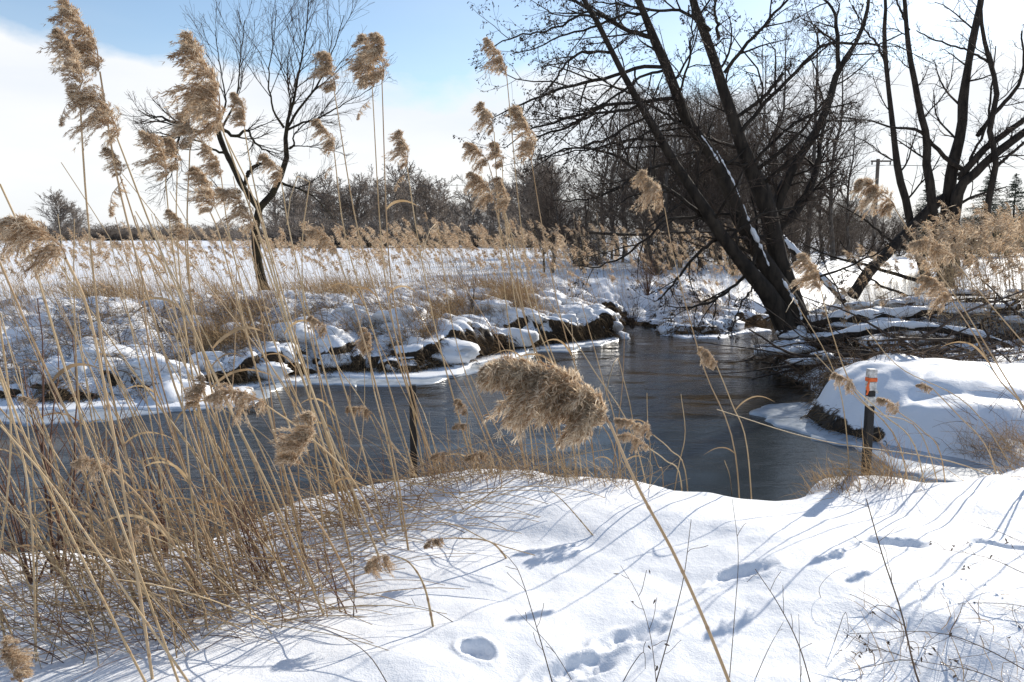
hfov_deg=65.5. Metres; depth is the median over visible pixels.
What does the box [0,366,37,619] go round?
reed
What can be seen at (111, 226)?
field edge tree
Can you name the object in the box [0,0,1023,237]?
sky
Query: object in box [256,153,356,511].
reed
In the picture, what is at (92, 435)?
reed
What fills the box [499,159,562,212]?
field edge tree
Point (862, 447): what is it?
reed
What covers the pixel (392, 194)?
field edge tree
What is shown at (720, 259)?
bare tree
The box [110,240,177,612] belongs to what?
reed
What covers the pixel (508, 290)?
meadow grass
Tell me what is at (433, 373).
snow on ice
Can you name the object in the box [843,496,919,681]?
weed stem
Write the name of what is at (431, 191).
field edge tree
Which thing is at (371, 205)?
field edge tree
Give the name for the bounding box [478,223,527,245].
field edge tree
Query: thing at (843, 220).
field edge tree
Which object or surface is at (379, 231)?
field edge tree
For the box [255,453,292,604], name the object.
reed
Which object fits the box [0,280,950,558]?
river
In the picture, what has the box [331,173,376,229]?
field edge tree
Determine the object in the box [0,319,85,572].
reed
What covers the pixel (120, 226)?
field edge tree
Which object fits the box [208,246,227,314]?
reed
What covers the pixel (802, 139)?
bare tree
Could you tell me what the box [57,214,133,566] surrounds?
reed
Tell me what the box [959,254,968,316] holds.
reed
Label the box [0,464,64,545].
reed
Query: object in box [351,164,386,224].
field edge tree
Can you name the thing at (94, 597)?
reed
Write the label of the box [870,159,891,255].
utility pole
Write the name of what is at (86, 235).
reed
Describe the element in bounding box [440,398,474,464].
reed
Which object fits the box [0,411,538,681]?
thicket twigs
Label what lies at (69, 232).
field edge tree
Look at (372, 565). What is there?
reed
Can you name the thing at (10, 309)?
reed
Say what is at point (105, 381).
reed
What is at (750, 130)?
bare tree
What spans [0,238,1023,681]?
snowy ground
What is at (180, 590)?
dry stems
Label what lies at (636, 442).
reed
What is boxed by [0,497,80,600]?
reed
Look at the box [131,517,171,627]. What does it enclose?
reed
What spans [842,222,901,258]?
bare shrub
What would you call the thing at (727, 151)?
bare tree
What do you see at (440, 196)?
field edge tree
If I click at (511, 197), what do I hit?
field edge tree
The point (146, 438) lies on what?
reed
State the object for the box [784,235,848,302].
fallen log
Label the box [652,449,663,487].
reed
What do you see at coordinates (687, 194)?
bare tree
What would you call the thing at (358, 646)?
weed stem
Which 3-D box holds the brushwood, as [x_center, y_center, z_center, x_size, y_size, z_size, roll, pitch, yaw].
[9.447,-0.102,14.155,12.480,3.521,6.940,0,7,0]
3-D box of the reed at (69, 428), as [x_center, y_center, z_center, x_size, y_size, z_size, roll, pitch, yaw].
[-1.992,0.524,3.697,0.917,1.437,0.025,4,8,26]
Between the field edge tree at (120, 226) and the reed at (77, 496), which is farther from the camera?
the field edge tree at (120, 226)
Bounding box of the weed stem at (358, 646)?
[303,622,386,681]
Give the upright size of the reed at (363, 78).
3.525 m
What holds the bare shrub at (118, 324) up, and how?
on the snowy ground at (584, 594)
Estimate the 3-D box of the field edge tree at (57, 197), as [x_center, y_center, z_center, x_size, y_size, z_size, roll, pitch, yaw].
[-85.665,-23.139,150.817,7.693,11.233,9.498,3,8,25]
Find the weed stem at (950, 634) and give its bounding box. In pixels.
[836,611,1023,669]
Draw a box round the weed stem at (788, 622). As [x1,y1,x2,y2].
[747,569,811,681]
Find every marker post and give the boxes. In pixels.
[409,384,417,477]
[861,368,877,475]
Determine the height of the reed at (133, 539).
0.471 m
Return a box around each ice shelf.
[0,340,618,426]
[673,327,770,338]
[749,402,1004,482]
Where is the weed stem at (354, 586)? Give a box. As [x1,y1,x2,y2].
[349,553,356,615]
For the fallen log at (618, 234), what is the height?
0.914 m
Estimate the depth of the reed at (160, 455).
4.13 m
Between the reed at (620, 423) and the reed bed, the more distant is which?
the reed bed
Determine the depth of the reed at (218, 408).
4.61 m
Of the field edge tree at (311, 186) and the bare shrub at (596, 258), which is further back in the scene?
the field edge tree at (311, 186)
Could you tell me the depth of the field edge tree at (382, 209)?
133.71 m
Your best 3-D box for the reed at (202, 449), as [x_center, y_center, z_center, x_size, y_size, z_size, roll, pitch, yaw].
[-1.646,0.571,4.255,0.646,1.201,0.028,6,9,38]
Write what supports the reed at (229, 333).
on the snowy ground at (584, 594)
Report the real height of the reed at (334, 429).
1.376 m
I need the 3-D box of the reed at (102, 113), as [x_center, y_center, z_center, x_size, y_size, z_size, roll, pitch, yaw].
[-1.174,0.173,3.090,0.889,2.225,0.198,-3,8,-23]
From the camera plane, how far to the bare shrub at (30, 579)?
4.10 m
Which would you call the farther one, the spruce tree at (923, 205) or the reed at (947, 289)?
the spruce tree at (923, 205)
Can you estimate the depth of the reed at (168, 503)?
3.80 m
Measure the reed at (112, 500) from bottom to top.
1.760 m
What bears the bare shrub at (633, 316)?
on the snowy ground at (584, 594)
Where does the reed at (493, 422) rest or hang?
on the snowy ground at (584, 594)
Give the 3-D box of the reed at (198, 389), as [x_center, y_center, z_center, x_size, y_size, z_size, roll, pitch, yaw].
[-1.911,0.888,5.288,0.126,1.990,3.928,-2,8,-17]
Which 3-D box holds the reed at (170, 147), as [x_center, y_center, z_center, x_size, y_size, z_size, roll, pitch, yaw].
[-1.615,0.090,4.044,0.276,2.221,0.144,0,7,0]
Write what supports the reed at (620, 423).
on the snowy ground at (584, 594)
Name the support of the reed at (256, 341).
on the snowy ground at (584, 594)
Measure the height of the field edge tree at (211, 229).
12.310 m
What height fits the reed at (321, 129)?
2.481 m
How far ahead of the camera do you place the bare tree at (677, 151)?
53.70 m
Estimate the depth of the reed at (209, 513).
3.72 m
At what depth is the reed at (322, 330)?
4.10 m
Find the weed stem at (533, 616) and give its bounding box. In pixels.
[499,550,552,681]
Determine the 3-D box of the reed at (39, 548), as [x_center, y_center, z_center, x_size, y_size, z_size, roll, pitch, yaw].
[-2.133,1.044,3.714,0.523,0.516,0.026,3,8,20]
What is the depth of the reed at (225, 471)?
4.10 m
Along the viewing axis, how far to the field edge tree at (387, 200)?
164.14 m
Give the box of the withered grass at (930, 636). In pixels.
[824,562,1023,681]
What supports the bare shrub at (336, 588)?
on the snowy ground at (584, 594)
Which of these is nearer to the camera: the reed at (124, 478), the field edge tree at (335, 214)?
the reed at (124, 478)
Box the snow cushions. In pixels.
[14,290,744,404]
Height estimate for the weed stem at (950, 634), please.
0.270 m
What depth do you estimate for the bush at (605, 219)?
40.39 m
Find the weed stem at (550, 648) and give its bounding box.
[525,612,571,679]
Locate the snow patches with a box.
[753,288,1023,364]
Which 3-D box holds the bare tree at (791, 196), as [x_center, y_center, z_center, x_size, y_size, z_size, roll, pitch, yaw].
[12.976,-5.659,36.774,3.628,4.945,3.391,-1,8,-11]
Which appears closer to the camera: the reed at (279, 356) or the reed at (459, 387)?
the reed at (279, 356)
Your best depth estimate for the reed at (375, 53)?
4.29 m
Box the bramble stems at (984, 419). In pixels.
[909,372,1023,469]
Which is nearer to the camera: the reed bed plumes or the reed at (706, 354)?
the reed at (706, 354)
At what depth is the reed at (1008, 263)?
13.90 m
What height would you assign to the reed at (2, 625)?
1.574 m
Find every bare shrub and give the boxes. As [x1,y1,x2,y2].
[0,296,164,576]
[0,419,131,584]
[1,379,139,552]
[12,385,241,555]
[100,291,140,344]
[141,291,171,339]
[204,455,273,589]
[302,545,357,613]
[436,245,483,307]
[546,202,640,264]
[568,193,719,270]
[573,190,730,275]
[615,293,650,328]
[623,248,678,294]
[677,215,766,275]
[687,220,789,271]
[688,185,825,270]
[747,319,761,354]
[786,273,848,331]
[803,211,886,257]
[826,225,878,260]
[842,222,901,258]
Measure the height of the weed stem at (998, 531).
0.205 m
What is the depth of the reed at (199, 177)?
3.46 m
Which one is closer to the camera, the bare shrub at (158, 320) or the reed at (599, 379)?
the reed at (599, 379)
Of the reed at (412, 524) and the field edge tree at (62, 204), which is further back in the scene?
the field edge tree at (62, 204)
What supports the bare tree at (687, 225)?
on the snowy ground at (584, 594)
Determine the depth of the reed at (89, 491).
3.92 m
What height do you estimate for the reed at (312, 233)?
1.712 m
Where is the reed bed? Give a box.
[0,215,1023,355]
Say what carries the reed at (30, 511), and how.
on the snowy ground at (584, 594)
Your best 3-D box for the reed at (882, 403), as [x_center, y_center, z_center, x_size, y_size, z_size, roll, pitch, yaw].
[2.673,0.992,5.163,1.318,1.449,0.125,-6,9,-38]
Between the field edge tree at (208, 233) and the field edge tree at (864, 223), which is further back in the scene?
the field edge tree at (208, 233)
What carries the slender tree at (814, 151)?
on the snowy ground at (584, 594)
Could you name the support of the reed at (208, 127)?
on the snowy ground at (584, 594)
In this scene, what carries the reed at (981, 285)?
on the snowy ground at (584, 594)
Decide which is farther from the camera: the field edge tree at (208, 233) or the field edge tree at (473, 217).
the field edge tree at (208, 233)
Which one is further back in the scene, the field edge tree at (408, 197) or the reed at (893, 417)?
the field edge tree at (408, 197)
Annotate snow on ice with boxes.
[0,337,617,411]
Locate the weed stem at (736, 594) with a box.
[729,500,745,676]
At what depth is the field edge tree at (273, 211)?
169.59 m
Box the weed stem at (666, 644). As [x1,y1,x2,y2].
[613,568,669,677]
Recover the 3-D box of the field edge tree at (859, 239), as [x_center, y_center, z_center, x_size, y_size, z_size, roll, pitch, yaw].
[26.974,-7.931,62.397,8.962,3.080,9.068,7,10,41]
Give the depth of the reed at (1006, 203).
15.77 m
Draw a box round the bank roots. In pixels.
[0,300,886,443]
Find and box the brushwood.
[696,236,1023,398]
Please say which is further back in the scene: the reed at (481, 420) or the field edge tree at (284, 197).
the field edge tree at (284, 197)
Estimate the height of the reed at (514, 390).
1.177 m
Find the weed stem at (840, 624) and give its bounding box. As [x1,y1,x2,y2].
[834,612,848,641]
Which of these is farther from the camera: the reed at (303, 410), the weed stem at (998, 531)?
the reed at (303, 410)
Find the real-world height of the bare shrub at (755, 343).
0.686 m
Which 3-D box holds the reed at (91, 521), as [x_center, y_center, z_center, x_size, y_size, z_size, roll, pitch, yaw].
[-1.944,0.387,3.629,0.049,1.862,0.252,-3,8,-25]
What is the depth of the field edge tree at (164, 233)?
342.98 m
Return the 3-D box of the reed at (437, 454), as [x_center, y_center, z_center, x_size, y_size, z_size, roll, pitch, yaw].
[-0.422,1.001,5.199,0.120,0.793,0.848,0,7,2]
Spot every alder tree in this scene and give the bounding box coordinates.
[453,0,949,375]
[798,0,1023,299]
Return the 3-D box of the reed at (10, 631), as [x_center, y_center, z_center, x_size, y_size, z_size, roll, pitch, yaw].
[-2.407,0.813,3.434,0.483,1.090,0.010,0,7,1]
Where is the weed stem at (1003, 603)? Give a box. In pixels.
[962,602,1023,628]
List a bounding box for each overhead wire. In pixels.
[178,165,987,186]
[214,165,1009,186]
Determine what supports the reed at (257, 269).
on the snowy ground at (584, 594)
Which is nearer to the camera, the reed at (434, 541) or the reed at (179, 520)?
the reed at (179, 520)
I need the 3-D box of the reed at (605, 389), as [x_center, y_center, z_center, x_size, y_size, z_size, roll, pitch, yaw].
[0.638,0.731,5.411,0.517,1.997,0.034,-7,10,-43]
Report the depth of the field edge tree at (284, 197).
169.19 m
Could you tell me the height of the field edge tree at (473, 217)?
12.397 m
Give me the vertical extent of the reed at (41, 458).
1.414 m
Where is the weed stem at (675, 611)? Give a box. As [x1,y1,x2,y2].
[656,523,707,681]
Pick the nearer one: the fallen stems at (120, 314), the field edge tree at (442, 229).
the fallen stems at (120, 314)
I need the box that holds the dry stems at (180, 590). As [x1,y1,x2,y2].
[0,368,689,669]
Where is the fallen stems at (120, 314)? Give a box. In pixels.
[0,276,965,405]
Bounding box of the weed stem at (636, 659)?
[623,642,650,680]
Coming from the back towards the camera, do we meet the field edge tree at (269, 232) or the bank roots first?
the field edge tree at (269, 232)
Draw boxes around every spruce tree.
[901,185,940,251]
[960,171,1021,254]
[988,202,1012,255]
[995,173,1023,250]
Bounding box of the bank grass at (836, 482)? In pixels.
[260,397,1023,520]
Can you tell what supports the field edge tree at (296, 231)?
on the snowy ground at (584, 594)
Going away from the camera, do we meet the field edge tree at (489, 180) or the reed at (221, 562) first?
the reed at (221, 562)
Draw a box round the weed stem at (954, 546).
[929,537,1023,572]
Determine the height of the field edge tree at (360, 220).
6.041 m
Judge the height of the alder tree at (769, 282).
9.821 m
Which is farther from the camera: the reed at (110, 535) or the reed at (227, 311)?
the reed at (227, 311)
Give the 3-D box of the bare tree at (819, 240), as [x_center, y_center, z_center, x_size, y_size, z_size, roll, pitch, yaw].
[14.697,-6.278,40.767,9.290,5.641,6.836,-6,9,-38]
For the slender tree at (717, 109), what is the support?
on the snowy ground at (584, 594)
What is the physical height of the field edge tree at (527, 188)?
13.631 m
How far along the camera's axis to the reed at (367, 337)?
4.15 m
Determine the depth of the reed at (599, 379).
5.21 m
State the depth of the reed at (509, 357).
5.17 m
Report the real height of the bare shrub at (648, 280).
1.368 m
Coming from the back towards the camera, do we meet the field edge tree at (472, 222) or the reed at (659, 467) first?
the field edge tree at (472, 222)
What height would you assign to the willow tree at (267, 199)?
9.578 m
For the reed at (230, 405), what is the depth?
4.08 m
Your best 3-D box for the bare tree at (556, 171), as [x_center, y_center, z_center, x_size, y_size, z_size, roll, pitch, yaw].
[1.708,-5.645,36.070,3.891,5.304,3.637,-5,9,-32]
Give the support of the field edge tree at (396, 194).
on the snowy ground at (584, 594)
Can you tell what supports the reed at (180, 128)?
on the snowy ground at (584, 594)
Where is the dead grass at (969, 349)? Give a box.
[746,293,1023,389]
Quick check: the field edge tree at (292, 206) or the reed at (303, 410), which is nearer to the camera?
the reed at (303, 410)
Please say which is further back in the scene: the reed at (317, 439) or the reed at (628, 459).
the reed at (628, 459)
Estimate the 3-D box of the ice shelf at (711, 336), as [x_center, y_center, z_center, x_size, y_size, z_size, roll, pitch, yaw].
[5.277,-0.248,21.317,3.348,0.077,2.079,-7,10,-43]
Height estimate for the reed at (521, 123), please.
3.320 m
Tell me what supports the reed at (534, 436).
on the snowy ground at (584, 594)
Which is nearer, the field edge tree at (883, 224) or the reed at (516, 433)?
the reed at (516, 433)
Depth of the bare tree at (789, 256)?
39.32 m
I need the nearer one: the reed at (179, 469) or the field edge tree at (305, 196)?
the reed at (179, 469)
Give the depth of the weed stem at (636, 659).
3.01 m
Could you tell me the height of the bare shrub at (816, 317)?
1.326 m
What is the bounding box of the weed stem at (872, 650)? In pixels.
[843,629,1001,681]
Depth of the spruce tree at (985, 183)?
62.96 m
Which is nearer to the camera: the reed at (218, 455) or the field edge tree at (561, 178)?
the reed at (218, 455)
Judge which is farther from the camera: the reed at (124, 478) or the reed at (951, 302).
the reed at (951, 302)
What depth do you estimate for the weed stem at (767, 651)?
3.00 m
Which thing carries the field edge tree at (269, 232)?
on the snowy ground at (584, 594)
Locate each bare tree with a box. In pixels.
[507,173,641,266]
[509,173,579,271]
[510,159,589,264]
[512,169,568,255]
[514,180,580,245]
[519,142,595,271]
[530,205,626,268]
[535,197,616,255]
[554,196,595,264]
[566,84,644,254]
[567,110,635,255]
[567,164,605,234]
[578,81,654,252]
[578,155,632,258]
[588,79,687,225]
[592,157,645,261]
[604,149,663,256]
[606,68,725,269]
[611,151,663,262]
[613,79,700,266]
[617,71,777,267]
[626,96,708,259]
[626,135,724,266]
[632,168,767,259]
[643,70,768,267]
[646,110,706,223]
[664,79,767,264]
[671,194,728,261]
[685,73,748,172]
[686,185,814,266]
[691,93,767,258]
[701,90,777,242]
[721,96,837,216]
[722,173,872,263]
[726,95,768,223]
[742,98,852,231]
[751,206,850,265]
[754,164,832,253]
[762,100,823,197]
[780,155,841,255]
[783,193,856,255]
[807,131,854,259]
[815,196,893,255]
[822,211,851,259]
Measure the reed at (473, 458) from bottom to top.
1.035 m
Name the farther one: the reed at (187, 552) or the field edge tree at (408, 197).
the field edge tree at (408, 197)
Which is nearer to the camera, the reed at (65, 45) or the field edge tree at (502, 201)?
the reed at (65, 45)
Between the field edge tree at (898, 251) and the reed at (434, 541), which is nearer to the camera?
the reed at (434, 541)
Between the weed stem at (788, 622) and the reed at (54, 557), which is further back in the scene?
the reed at (54, 557)
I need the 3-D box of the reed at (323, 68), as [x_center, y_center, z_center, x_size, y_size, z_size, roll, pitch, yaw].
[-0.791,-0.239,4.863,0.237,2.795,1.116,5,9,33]
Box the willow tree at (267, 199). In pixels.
[114,0,397,290]
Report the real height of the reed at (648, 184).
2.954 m
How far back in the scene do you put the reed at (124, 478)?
3.74 m
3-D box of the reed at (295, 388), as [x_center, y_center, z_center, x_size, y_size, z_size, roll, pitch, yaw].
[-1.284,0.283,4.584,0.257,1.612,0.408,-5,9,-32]
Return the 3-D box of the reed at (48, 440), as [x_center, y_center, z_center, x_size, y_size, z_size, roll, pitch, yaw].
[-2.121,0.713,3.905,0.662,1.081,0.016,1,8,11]
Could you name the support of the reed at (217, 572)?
on the snowy ground at (584, 594)
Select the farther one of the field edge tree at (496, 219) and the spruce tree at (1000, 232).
the field edge tree at (496, 219)
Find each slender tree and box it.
[689,61,767,261]
[727,29,802,221]
[736,10,827,197]
[763,0,883,257]
[789,29,892,260]
[818,87,880,259]
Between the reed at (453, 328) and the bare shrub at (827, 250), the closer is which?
the reed at (453, 328)
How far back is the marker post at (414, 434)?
5.71 m
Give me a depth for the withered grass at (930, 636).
3.22 m
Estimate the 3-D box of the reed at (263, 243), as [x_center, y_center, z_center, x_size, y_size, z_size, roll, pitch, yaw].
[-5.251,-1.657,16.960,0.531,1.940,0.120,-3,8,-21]
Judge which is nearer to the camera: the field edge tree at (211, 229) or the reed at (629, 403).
the reed at (629, 403)
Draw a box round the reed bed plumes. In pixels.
[0,201,1023,324]
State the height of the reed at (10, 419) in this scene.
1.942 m
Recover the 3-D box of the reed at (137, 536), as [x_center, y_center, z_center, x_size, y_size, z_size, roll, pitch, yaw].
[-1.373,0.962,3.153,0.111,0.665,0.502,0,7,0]
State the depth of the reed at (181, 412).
3.85 m
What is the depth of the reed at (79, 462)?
2.82 m
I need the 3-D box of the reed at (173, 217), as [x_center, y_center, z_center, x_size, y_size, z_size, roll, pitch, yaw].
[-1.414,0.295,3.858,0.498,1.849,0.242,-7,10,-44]
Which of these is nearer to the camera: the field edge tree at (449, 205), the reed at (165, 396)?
the reed at (165, 396)
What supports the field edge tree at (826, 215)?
on the snowy ground at (584, 594)
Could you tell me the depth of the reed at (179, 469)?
3.28 m
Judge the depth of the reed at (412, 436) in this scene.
5.26 m
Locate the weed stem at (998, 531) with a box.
[965,518,1023,543]
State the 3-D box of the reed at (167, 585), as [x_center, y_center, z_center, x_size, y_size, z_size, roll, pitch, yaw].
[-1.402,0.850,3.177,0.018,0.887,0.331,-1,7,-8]
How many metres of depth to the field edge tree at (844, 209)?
84.93 m
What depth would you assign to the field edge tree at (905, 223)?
82.69 m
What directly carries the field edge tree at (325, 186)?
on the snowy ground at (584, 594)
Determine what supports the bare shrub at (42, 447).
on the snowy ground at (584, 594)
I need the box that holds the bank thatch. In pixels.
[12,314,760,404]
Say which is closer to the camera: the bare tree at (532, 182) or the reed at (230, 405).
the reed at (230, 405)
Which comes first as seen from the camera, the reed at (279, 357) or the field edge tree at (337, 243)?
the reed at (279, 357)
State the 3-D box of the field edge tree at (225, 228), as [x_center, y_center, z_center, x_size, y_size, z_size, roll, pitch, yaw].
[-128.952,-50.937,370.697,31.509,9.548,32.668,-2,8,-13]
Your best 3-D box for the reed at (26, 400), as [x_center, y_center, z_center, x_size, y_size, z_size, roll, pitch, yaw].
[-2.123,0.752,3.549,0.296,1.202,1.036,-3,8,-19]
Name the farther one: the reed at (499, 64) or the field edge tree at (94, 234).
the field edge tree at (94, 234)
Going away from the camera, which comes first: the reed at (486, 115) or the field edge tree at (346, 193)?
the reed at (486, 115)
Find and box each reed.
[0,184,179,681]
[0,212,153,678]
[0,261,140,611]
[0,313,91,609]
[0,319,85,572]
[0,322,11,553]
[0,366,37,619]
[0,368,146,681]
[0,376,36,661]
[0,408,163,608]
[0,419,109,629]
[0,422,143,594]
[0,424,189,681]
[0,458,78,614]
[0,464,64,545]
[0,492,95,628]
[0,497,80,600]
[0,504,42,629]
[0,607,14,638]
[0,609,7,646]
[0,634,39,681]
[1,282,19,354]
[3,233,194,538]
[11,296,148,592]
[13,375,136,582]
[14,505,91,615]
[18,396,95,579]
[23,401,162,619]
[28,215,294,580]
[31,244,124,519]
[32,413,142,522]
[37,0,238,592]
[42,271,192,557]
[45,26,175,574]
[54,410,120,578]
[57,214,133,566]
[57,298,164,563]
[57,368,152,555]
[61,162,265,533]
[63,84,324,614]
[69,369,200,613]
[69,455,221,617]
[70,533,137,633]
[71,448,140,627]
[73,219,101,592]
[76,440,162,568]
[77,314,123,575]
[83,228,99,289]
[86,358,165,588]
[89,325,230,581]
[96,310,107,605]
[98,146,304,586]
[100,348,227,619]
[103,340,196,553]
[107,392,193,581]
[109,268,231,617]
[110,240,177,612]
[113,367,202,557]
[115,217,218,585]
[116,489,145,580]
[117,372,201,609]
[120,410,176,534]
[121,172,332,484]
[121,472,229,590]
[121,522,190,625]
[124,361,280,588]
[126,337,179,452]
[130,374,249,590]
[131,129,219,547]
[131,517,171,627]
[134,215,258,596]
[135,211,316,591]
[135,257,219,583]
[140,214,208,535]
[140,260,198,594]
[142,227,258,533]
[142,457,177,629]
[145,333,205,626]
[147,496,284,608]
[148,323,277,579]
[151,464,201,601]
[153,29,378,555]
[154,214,283,579]
[156,136,226,535]
[163,209,276,559]
[167,112,243,555]
[167,306,267,540]
[168,332,240,556]
[170,192,361,517]
[172,445,231,601]
[176,91,366,541]
[180,374,244,513]
[182,165,305,555]
[186,424,236,599]
[188,227,205,292]
[195,143,330,534]
[195,338,251,529]
[197,407,255,553]
[202,525,240,606]
[204,381,386,544]
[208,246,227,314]
[208,477,273,588]
[211,267,236,545]
[212,186,365,562]
[215,208,344,519]
[225,91,351,524]
[230,267,275,442]
[233,176,330,524]
[243,242,271,323]
[247,180,290,545]
[252,218,277,295]
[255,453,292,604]
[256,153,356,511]
[258,249,300,525]
[264,384,302,550]
[267,292,352,514]
[268,410,355,592]
[278,360,338,481]
[278,431,353,514]
[281,521,534,555]
[283,268,395,478]
[286,176,327,571]
[286,380,350,518]
[297,284,358,514]
[304,226,408,549]
[305,296,336,488]
[306,315,387,535]
[308,50,439,472]
[309,119,416,477]
[343,33,424,473]
[345,405,413,474]
[352,327,403,530]
[356,31,432,472]
[364,554,433,626]
[369,325,426,441]
[381,129,473,466]
[384,295,436,474]
[404,410,420,463]
[412,303,493,463]
[422,212,440,282]
[422,224,501,465]
[423,537,506,557]
[430,452,451,470]
[440,233,454,282]
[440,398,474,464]
[445,418,452,469]
[452,422,478,468]
[458,277,565,475]
[461,141,562,476]
[463,170,564,461]
[463,380,503,466]
[464,450,498,468]
[469,101,534,470]
[470,375,517,467]
[474,226,490,287]
[474,351,730,681]
[479,37,576,475]
[486,141,548,474]
[487,176,581,474]
[495,325,526,465]
[501,391,525,466]
[502,104,595,473]
[508,331,525,467]
[511,352,539,471]
[534,238,548,298]
[540,288,646,483]
[548,487,593,535]
[571,318,587,475]
[574,373,619,477]
[582,305,620,477]
[588,425,599,476]
[592,333,624,476]
[599,358,636,480]
[613,417,687,490]
[617,432,681,490]
[618,448,644,476]
[630,169,739,497]
[635,407,650,483]
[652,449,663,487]
[673,241,687,310]
[674,396,685,490]
[696,346,773,498]
[717,409,988,474]
[786,297,849,476]
[788,252,907,479]
[814,353,937,482]
[829,372,924,482]
[849,176,1023,406]
[865,327,1012,468]
[875,397,945,481]
[907,234,1023,342]
[914,274,1023,409]
[915,383,996,474]
[936,256,957,324]
[940,255,961,343]
[955,207,976,301]
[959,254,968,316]
[974,269,987,324]
[981,200,995,299]
[988,255,996,321]
[999,254,1013,343]
[1005,202,1023,296]
[1008,255,1021,337]
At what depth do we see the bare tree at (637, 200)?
47.33 m
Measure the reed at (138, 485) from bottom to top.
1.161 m
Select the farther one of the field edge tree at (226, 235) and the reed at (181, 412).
the field edge tree at (226, 235)
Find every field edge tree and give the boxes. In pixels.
[27,186,86,236]
[31,223,69,238]
[34,189,85,244]
[38,222,108,239]
[56,201,91,246]
[65,201,92,244]
[75,227,128,240]
[79,222,150,240]
[80,220,141,240]
[83,219,158,232]
[97,226,143,240]
[115,223,192,240]
[139,220,213,238]
[185,216,237,239]
[188,220,242,239]
[197,228,245,240]
[199,223,260,240]
[205,229,243,240]
[225,216,327,247]
[236,213,335,247]
[241,208,376,247]
[255,174,296,229]
[262,198,288,225]
[265,200,296,229]
[273,212,366,245]
[278,188,292,215]
[279,171,319,221]
[279,177,306,225]
[282,189,312,227]
[285,173,324,245]
[299,186,330,225]
[303,170,345,224]
[317,191,350,227]
[318,216,372,247]
[319,178,356,226]
[326,213,407,247]
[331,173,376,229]
[333,173,363,220]
[333,196,359,224]
[333,223,393,247]
[343,179,376,227]
[343,187,370,223]
[344,208,464,246]
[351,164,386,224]
[355,223,418,246]
[359,187,381,223]
[366,177,409,246]
[368,180,402,224]
[369,211,433,246]
[379,162,413,246]
[379,170,419,223]
[381,160,429,223]
[388,207,492,246]
[389,167,433,246]
[390,214,469,245]
[392,210,479,247]
[393,179,428,222]
[408,184,441,223]
[410,172,463,223]
[411,174,446,208]
[430,175,461,225]
[432,186,454,225]
[438,189,462,225]
[442,200,462,226]
[448,177,488,228]
[449,174,494,230]
[450,222,496,245]
[452,224,511,246]
[456,224,493,246]
[459,178,500,227]
[467,196,486,227]
[470,226,512,246]
[471,204,599,247]
[474,182,508,226]
[477,191,509,229]
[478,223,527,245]
[484,171,517,246]
[485,213,532,246]
[486,215,549,247]
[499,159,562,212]
[501,178,521,223]
[501,178,522,220]
[508,158,549,214]
[508,170,534,227]
[509,158,530,212]
[512,156,572,205]
[517,157,558,219]
[531,151,581,202]
[811,198,864,247]
[816,205,865,237]
[818,221,902,256]
[822,194,864,231]
[851,202,880,245]
[854,205,903,242]
[858,228,909,255]
[880,208,904,235]
[887,217,905,236]
[889,207,926,234]
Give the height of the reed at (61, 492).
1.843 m
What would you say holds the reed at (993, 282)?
on the snowy ground at (584, 594)
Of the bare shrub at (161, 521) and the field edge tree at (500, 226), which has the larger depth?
the field edge tree at (500, 226)
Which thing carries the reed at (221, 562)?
on the snowy ground at (584, 594)
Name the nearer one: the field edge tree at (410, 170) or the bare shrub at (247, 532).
the bare shrub at (247, 532)
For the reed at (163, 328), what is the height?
2.110 m
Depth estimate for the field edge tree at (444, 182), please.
166.68 m
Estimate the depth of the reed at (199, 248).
18.43 m
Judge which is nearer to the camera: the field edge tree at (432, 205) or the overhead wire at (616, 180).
the overhead wire at (616, 180)
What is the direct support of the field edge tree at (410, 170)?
on the snowy ground at (584, 594)
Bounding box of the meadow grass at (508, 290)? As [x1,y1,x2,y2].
[0,263,1016,365]
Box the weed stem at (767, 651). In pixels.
[756,623,782,676]
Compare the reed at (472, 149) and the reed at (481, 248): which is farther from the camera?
the reed at (481, 248)
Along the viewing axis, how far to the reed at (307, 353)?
3.67 m
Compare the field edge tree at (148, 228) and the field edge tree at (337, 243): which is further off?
the field edge tree at (148, 228)
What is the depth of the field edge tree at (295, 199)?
132.95 m
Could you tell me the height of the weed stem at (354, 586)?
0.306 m
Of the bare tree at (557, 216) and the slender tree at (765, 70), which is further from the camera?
the slender tree at (765, 70)
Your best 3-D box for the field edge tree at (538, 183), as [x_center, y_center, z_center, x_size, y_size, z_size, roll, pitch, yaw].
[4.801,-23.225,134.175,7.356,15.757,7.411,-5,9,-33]
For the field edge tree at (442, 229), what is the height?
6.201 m
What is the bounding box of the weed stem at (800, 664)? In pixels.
[799,632,801,681]
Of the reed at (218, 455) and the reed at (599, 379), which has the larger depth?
the reed at (599, 379)
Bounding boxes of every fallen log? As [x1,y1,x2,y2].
[589,221,710,237]
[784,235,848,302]
[804,296,1020,331]
[817,313,1023,347]
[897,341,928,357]
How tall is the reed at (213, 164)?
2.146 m
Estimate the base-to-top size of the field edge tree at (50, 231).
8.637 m
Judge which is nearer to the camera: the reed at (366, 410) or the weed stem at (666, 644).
the weed stem at (666, 644)
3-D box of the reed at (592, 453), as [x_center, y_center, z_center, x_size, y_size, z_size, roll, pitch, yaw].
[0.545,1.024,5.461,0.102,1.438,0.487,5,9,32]
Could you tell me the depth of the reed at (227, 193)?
3.27 m
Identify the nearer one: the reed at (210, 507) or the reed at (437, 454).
the reed at (210, 507)
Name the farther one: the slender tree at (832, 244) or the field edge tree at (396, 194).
the field edge tree at (396, 194)
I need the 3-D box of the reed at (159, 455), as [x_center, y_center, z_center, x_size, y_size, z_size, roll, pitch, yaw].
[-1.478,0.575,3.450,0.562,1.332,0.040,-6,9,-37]
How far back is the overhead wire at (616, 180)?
63.61 m

